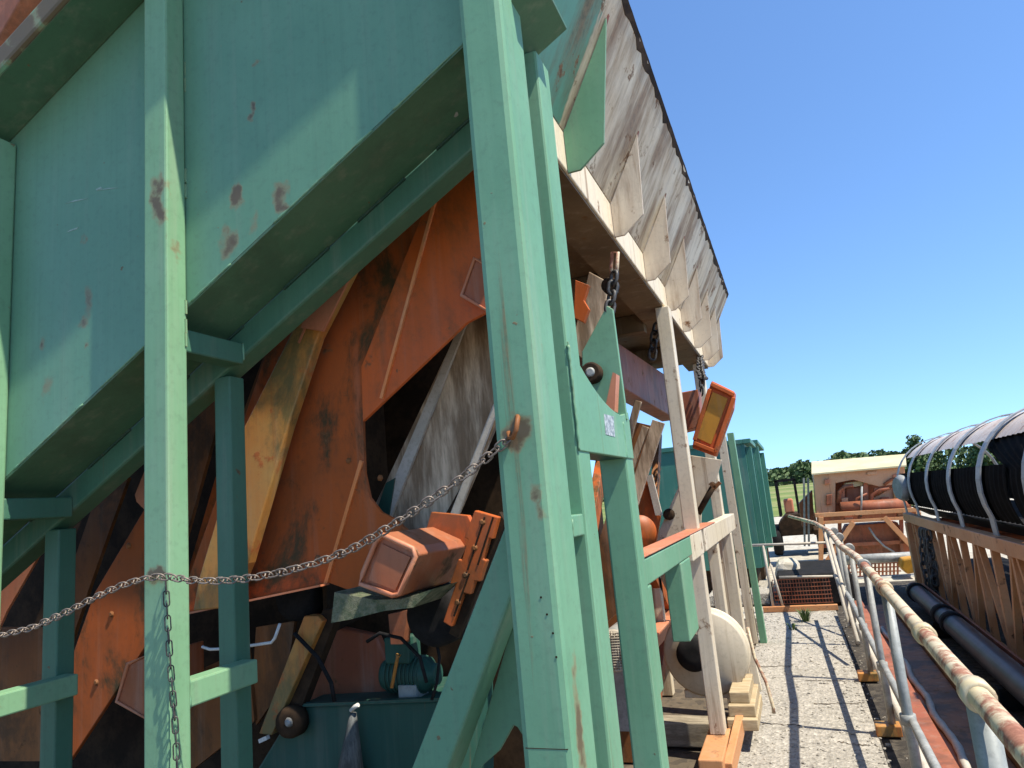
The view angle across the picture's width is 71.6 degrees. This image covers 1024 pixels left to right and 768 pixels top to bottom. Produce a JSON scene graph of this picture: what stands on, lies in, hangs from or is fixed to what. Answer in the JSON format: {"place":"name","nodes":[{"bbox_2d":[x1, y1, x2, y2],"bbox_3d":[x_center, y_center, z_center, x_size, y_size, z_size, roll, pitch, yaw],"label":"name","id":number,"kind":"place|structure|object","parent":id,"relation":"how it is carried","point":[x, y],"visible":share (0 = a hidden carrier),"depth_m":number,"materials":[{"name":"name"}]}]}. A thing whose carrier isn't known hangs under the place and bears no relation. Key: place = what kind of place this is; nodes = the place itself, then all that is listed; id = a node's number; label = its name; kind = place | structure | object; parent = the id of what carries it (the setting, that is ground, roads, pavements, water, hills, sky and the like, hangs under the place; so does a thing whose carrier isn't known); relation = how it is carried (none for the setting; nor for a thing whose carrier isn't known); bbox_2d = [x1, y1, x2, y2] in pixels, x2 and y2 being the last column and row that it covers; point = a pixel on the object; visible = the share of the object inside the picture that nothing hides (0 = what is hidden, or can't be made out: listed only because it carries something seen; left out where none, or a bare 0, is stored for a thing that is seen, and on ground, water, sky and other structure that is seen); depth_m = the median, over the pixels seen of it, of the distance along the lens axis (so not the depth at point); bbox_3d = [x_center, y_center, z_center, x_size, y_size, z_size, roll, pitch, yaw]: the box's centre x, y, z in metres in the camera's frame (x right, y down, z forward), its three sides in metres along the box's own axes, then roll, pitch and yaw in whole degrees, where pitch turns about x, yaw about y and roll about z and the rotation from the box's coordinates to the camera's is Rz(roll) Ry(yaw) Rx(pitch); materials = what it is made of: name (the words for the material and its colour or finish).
{"place":"outdoors","nodes":[
{"label":"outdoors","id":0,"kind":"place"},
{"bbox_2d":[623,618,758,767],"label":"machine bed","id":1,"kind":"object","parent":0,"point":[677,703],"depth_m":5.51,"materials":[{"name":"grey concrete"}]},
{"bbox_2d":[0,0,714,767],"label":"feed hopper","id":2,"kind":"object","parent":1,"relation":"on","point":[188,188],"visible":0.98,"depth_m":2.43,"materials":[{"name":"green paint"}]},
{"bbox_2d":[0,0,41,45],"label":"red beam","id":3,"kind":"structure","parent":2,"relation":"attached to","point":[14,14],"depth_m":4.05,"materials":[{"name":"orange metal"}]},
{"bbox_2d":[0,573,159,637],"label":"barrier chain","id":4,"kind":"object","parent":2,"relation":"hanging from","point":[91,601],"visible":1,"depth_m":2.26,"materials":[{"name":"metal"}]},
{"bbox_2d":[163,581,179,767],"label":"hanging chain","id":5,"kind":"object","parent":2,"relation":"hanging from","point":[174,717],"visible":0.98,"depth_m":2.11,"materials":[{"name":"metal"}]},
{"bbox_2d":[154,433,511,584],"bbox_3d":[-0.537,0.371,1.970,1.206,0.329,0.024,-9,-11,20],"label":"barrier chain","id":6,"kind":"object","parent":2,"relation":"hanging from","point":[447,488],"visible":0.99,"depth_m":1.91,"materials":[{"name":"metal"}]},
{"bbox_2d":[601,252,619,313],"bbox_3d":[0.405,-0.403,2.889,0.097,0.278,0.122,-9,-11,20],"label":"chain hoist","id":7,"kind":"object","parent":2,"relation":"attached to","point":[610,285],"visible":0.98,"depth_m":2.86,"materials":[{"name":"paint"}]},
{"bbox_2d":[0,170,735,767],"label":"vibrating screen","id":8,"kind":"object","parent":1,"relation":"on","point":[368,398],"visible":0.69,"depth_m":2.93,"materials":[{"name":"orange paint"}]},
{"bbox_2d":[609,622,628,730],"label":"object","id":9,"kind":"object","parent":8,"relation":"attached to","point":[618,679],"visible":0.24,"depth_m":4.05,"materials":[{"name":"grey paint"}]},
{"bbox_2d":[259,677,493,767],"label":"oil tank","id":10,"kind":"object","parent":1,"relation":"on","point":[384,729],"visible":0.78,"depth_m":2.77,"materials":[{"name":"teal metal"}]},
{"bbox_2d":[378,633,442,697],"bbox_3d":[-0.413,1.138,2.814,0.240,0.267,0.203,-9,-11,20],"label":"drive motor","id":11,"kind":"object","parent":10,"relation":"on","point":[400,673],"visible":0.88,"depth_m":2.79,"materials":[{"name":"green paint"}]},
{"bbox_2d":[257,0,749,767],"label":"hopper bin","id":12,"kind":"object","parent":1,"relation":"on","point":[627,192],"visible":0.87,"depth_m":4.17,"materials":[{"name":"paint"}]},
{"bbox_2d":[647,321,658,361],"bbox_3d":[1.018,-0.304,5.064,0.123,0.284,0.058,-9,-11,20],"label":"support chain","id":13,"kind":"object","parent":12,"relation":"hanging from","point":[654,341],"visible":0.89,"depth_m":5.05,"materials":[{"name":"metal"}]},
{"bbox_2d":[696,355,707,383],"bbox_3d":[1.682,-0.139,6.327,0.094,0.452,1.195,-8,-10,15],"label":"support chain","id":14,"kind":"object","parent":12,"relation":"hanging from","point":[701,374],"visible":1,"depth_m":6.24,"materials":[{"name":"metal"}]},
{"bbox_2d":[699,380,704,396],"bbox_3d":[1.733,-0.005,6.474,0.078,0.243,0.064,-9,-11,20],"label":"support chain","id":15,"kind":"object","parent":14,"relation":"hanging from","point":[702,388],"visible":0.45,"depth_m":6.45,"materials":[{"name":"metal"}]},
{"bbox_2d":[663,715,743,748],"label":"timber beam","id":16,"kind":"structure","parent":1,"relation":"on","point":[685,731],"depth_m":4.69,"materials":[{"name":"grey wood"}]},
{"bbox_2d":[727,694,762,730],"bbox_3d":[1.583,2.219,4.810,0.190,0.069,0.600,-9,-11,20],"label":"timber block","id":17,"kind":"object","parent":16,"relation":"on","point":[751,723],"depth_m":4.55,"materials":[{"name":"beige wood"}]},
{"bbox_2d":[728,684,759,716],"bbox_3d":[1.587,2.153,4.845,0.168,0.069,0.550,-9,-11,20],"label":"timber block","id":18,"kind":"object","parent":17,"relation":"on","point":[746,709],"depth_m":4.61,"materials":[{"name":"beige wood"}]},
{"bbox_2d":[729,674,753,702],"bbox_3d":[1.581,2.089,4.883,0.126,0.069,0.500,-9,-11,20],"label":"timber block","id":19,"kind":"object","parent":18,"relation":"on","point":[740,692],"depth_m":4.71,"materials":[{"name":"beige wood"}]},
{"bbox_2d":[664,607,750,697],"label":"flywheel drive","id":20,"kind":"structure","parent":1,"relation":"on","point":[683,661],"depth_m":4.96,"materials":[{"name":"beige paint"}]},
{"bbox_2d":[602,483,814,521],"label":"meadow","id":21,"kind":"structure","parent":0,"point":[786,492],"depth_m":75.91,"materials":[{"name":"green plant"}]},
{"bbox_2d":[603,445,1001,501],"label":"wood","id":22,"kind":"object","parent":21,"relation":"on","point":[799,470],"visible":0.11,"depth_m":152.37,"materials":[{"name":"green plant"}]},
{"bbox_2d":[590,0,1023,476],"label":"sky","id":23,"kind":"structure","parent":0,"point":[855,168],"materials":[{"name":"blue"}]},
{"bbox_2d":[712,498,1013,766],"bbox_3d":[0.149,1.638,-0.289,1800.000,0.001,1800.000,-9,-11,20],"label":"ground","id":24,"kind":"structure","parent":0,"point":[803,553],"depth_m":16.80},
{"bbox_2d":[649,438,768,593],"bbox_3d":[3.260,2.251,11.828,1.780,2.400,1.630,-9,-11,20],"label":"steel bin","id":25,"kind":"object","parent":24,"relation":"on","point":[669,482],"visible":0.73,"depth_m":11.03,"materials":[{"name":"teal metal"}]},
{"bbox_2d":[709,580,772,606],"bbox_3d":[3.531,3.203,10.897,0.850,0.160,1.500,-9,-11,20],"label":"concrete pad","id":26,"kind":"object","parent":24,"relation":"on","point":[764,592],"visible":0.39,"depth_m":10.33,"materials":[{"name":"grey concrete"}]},
{"bbox_2d":[752,440,776,578],"bbox_3d":[4.332,2.597,14.662,1.900,2.510,3.130,-9,-11,20],"label":"steel bin","id":27,"kind":"object","parent":24,"relation":"on","point":[764,496],"visible":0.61,"depth_m":13.15,"materials":[{"name":"green metal"}]},
{"bbox_2d":[772,557,799,598],"bbox_3d":[4.202,2.930,10.778,0.504,0.534,0.900,-9,-11,20],"label":"spill heap","id":28,"kind":"object","parent":24,"relation":"on","point":[785,563],"visible":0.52,"depth_m":10.47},
{"bbox_2d":[744,541,837,612],"bbox_3d":[3.714,2.559,9.467,1.071,0.899,0.150,-9,-11,20],"label":"cross railing","id":29,"kind":"object","parent":24,"relation":"on","point":[791,608],"visible":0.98,"depth_m":9.43,"materials":[{"name":"metal"}]},
{"bbox_2d":[772,478,827,554],"bbox_3d":[6.964,3.215,17.413,1.200,1.780,1.855,-9,-11,20],"label":"compact loader","id":30,"kind":"object","parent":24,"relation":"on","point":[786,526],"visible":0.59,"depth_m":16.82,"materials":[{"name":"metal"}]},
{"bbox_2d":[737,611,887,767],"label":"walkway","id":31,"kind":"structure","parent":24,"relation":"on","point":[828,722],"depth_m":5.34,"materials":[{"name":"concrete"}]},
{"bbox_2d":[719,432,766,643],"bbox_3d":[2.547,1.680,7.878,0.215,2.280,0.140,-9,-11,20],"label":"channel post","id":32,"kind":"object","parent":31,"relation":"on","point":[738,546],"visible":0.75,"depth_m":7.81,"materials":[{"name":"metal"}]},
{"bbox_2d":[746,633,761,691],"bbox_3d":[1.833,2.126,5.403,0.079,0.447,0.050,-9,-11,20],"label":"leaning board","id":33,"kind":"object","parent":31,"relation":"on","point":[753,668],"visible":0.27,"depth_m":5.37,"materials":[{"name":"beige paint"}]},
{"bbox_2d":[746,627,775,713],"bbox_3d":[1.803,2.061,5.132,0.043,0.571,0.169,0,-11,-25],"label":"hose","id":34,"kind":"object","parent":31,"relation":"on","point":[761,671],"visible":1,"depth_m":5.14,"materials":[{"name":"paint"}]},
{"bbox_2d":[787,623,796,629],"bbox_3d":[3.240,2.796,8.198,0.134,0.076,0.165,-3,-10,-14],"label":"weed","id":35,"kind":"object","parent":31,"relation":"on","point":[793,625],"visible":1,"depth_m":8.18,"materials":[{"name":"green plant"}]},
{"bbox_2d":[794,607,817,621],"bbox_3d":[3.550,2.795,8.624,0.292,0.170,0.325,-3,-10,-15],"label":"weed","id":36,"kind":"object","parent":31,"relation":"on","point":[804,616],"visible":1,"depth_m":8.59,"materials":[{"name":"green plant"}]},
{"bbox_2d":[760,636,868,745],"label":"walkway cracks","id":37,"kind":"object","parent":31,"relation":"on","point":[816,703],"visible":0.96,"depth_m":5.34,"materials":[{"name":"concrete"}]},
{"bbox_2d":[739,611,907,767],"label":"walkway stones","id":38,"kind":"object","parent":31,"relation":"on","point":[886,762],"visible":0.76,"depth_m":5.60,"materials":[{"name":"gravel"}]},
{"bbox_2d":[776,559,855,605],"bbox_3d":[4.455,2.914,10.490,0.970,0.420,1.850,-9,-11,20],"label":"black bin","id":39,"kind":"object","parent":24,"relation":"on","point":[819,567],"visible":0.42,"depth_m":9.71,"materials":[{"name":"plastic"}]},
{"bbox_2d":[799,454,920,559],"bbox_3d":[7.112,2.799,14.533,2.268,2.609,1.485,-9,-11,20],"label":"screening plant","id":40,"kind":"object","parent":24,"relation":"on","point":[851,491],"visible":0.72,"depth_m":14.18,"materials":[{"name":"beige paint"}]},
{"bbox_2d":[847,562,900,576],"bbox_3d":[6.150,3.199,12.192,0.989,0.292,0.024,-9,-11,20],"label":"rust grating","id":41,"kind":"object","parent":24,"relation":"on","point":[886,567],"visible":0.27,"depth_m":12.11,"materials":[{"name":"red metal"}]},
{"bbox_2d":[858,574,913,578],"bbox_3d":[6.146,3.279,11.857,1.484,0.170,0.159,-9,-11,20],"label":"cross pipe","id":42,"kind":"object","parent":24,"relation":"on","point":[893,576],"visible":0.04,"depth_m":11.75,"materials":[{"name":"metal"}]},
{"bbox_2d":[898,556,913,573],"bbox_3d":[6.446,2.942,11.569,0.237,0.251,0.400,-9,-11,20],"label":"yellow box","id":43,"kind":"object","parent":24,"relation":"on","point":[905,564],"visible":0.73,"depth_m":11.41,"materials":[{"name":"paint"}]},
{"bbox_2d":[836,552,910,564],"bbox_3d":[6.168,2.918,11.899,1.486,0.164,0.159,-9,-11,20],"label":"cross pipe","id":44,"kind":"object","parent":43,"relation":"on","point":[883,557],"visible":0.32,"depth_m":11.83,"materials":[{"name":"metal"}]},
{"bbox_2d":[903,434,933,471],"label":"pine tree","id":45,"kind":"object","parent":24,"relation":"on","point":[912,441],"visible":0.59,"depth_m":146.58,"materials":[{"name":"green plant"}]},
{"bbox_2d":[836,580,1023,767],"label":"soil strip","id":46,"kind":"object","parent":24,"relation":"on","point":[896,753],"depth_m":6.23,"materials":[{"name":"brown soil"}]},
{"bbox_2d":[788,515,1023,767],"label":"handrail","id":47,"kind":"object","parent":46,"relation":"on","point":[995,726],"visible":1,"depth_m":3.58,"materials":[{"name":"metal"}]},
{"bbox_2d":[854,601,958,767],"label":"kerb channel","id":48,"kind":"object","parent":46,"relation":"on","point":[942,753],"visible":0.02,"depth_m":4.50,"materials":[{"name":"red metal"}]},
{"bbox_2d":[865,605,1021,767],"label":"trough plate","id":49,"kind":"object","parent":46,"relation":"on","point":[934,680],"visible":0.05,"depth_m":5.35,"materials":[{"name":"orange metal"}]},
{"bbox_2d":[880,626,970,767],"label":"rope","id":50,"kind":"object","parent":49,"relation":"on","point":[963,761],"visible":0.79,"depth_m":4.66,"materials":[{"name":"fabric"}]},
{"bbox_2d":[897,408,1023,659],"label":"conveyor","id":51,"kind":"object","parent":46,"relation":"on","point":[982,509],"visible":0.91,"depth_m":6.70,"materials":[{"name":"paint"}]},
{"bbox_2d":[892,475,910,500],"bbox_3d":[5.569,1.488,10.149,0.120,0.376,0.376,-6,-10,4],"label":"hood fan","id":52,"kind":"object","parent":51,"relation":"attached to","point":[900,487],"visible":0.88,"depth_m":10.06},
{"bbox_2d":[918,527,940,596],"bbox_3d":[5.234,2.268,8.916,0.157,0.925,0.550,-9,-11,20],"label":"chain bundle","id":53,"kind":"object","parent":51,"relation":"hanging from","point":[927,557],"visible":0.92,"depth_m":8.80,"materials":[{"name":"metal"}]},
{"bbox_2d":[906,582,1023,709],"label":"black pipe","id":54,"kind":"object","parent":46,"relation":"on","point":[1000,663],"visible":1,"depth_m":5.62,"materials":[{"name":"black plastic"},{"name":"rubber"}]},
{"bbox_2d":[963,441,996,465],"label":"pine tree","id":55,"kind":"object","parent":24,"relation":"on","point":[974,455],"visible":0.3,"depth_m":140.78,"materials":[{"name":"green plant"}]}
]}

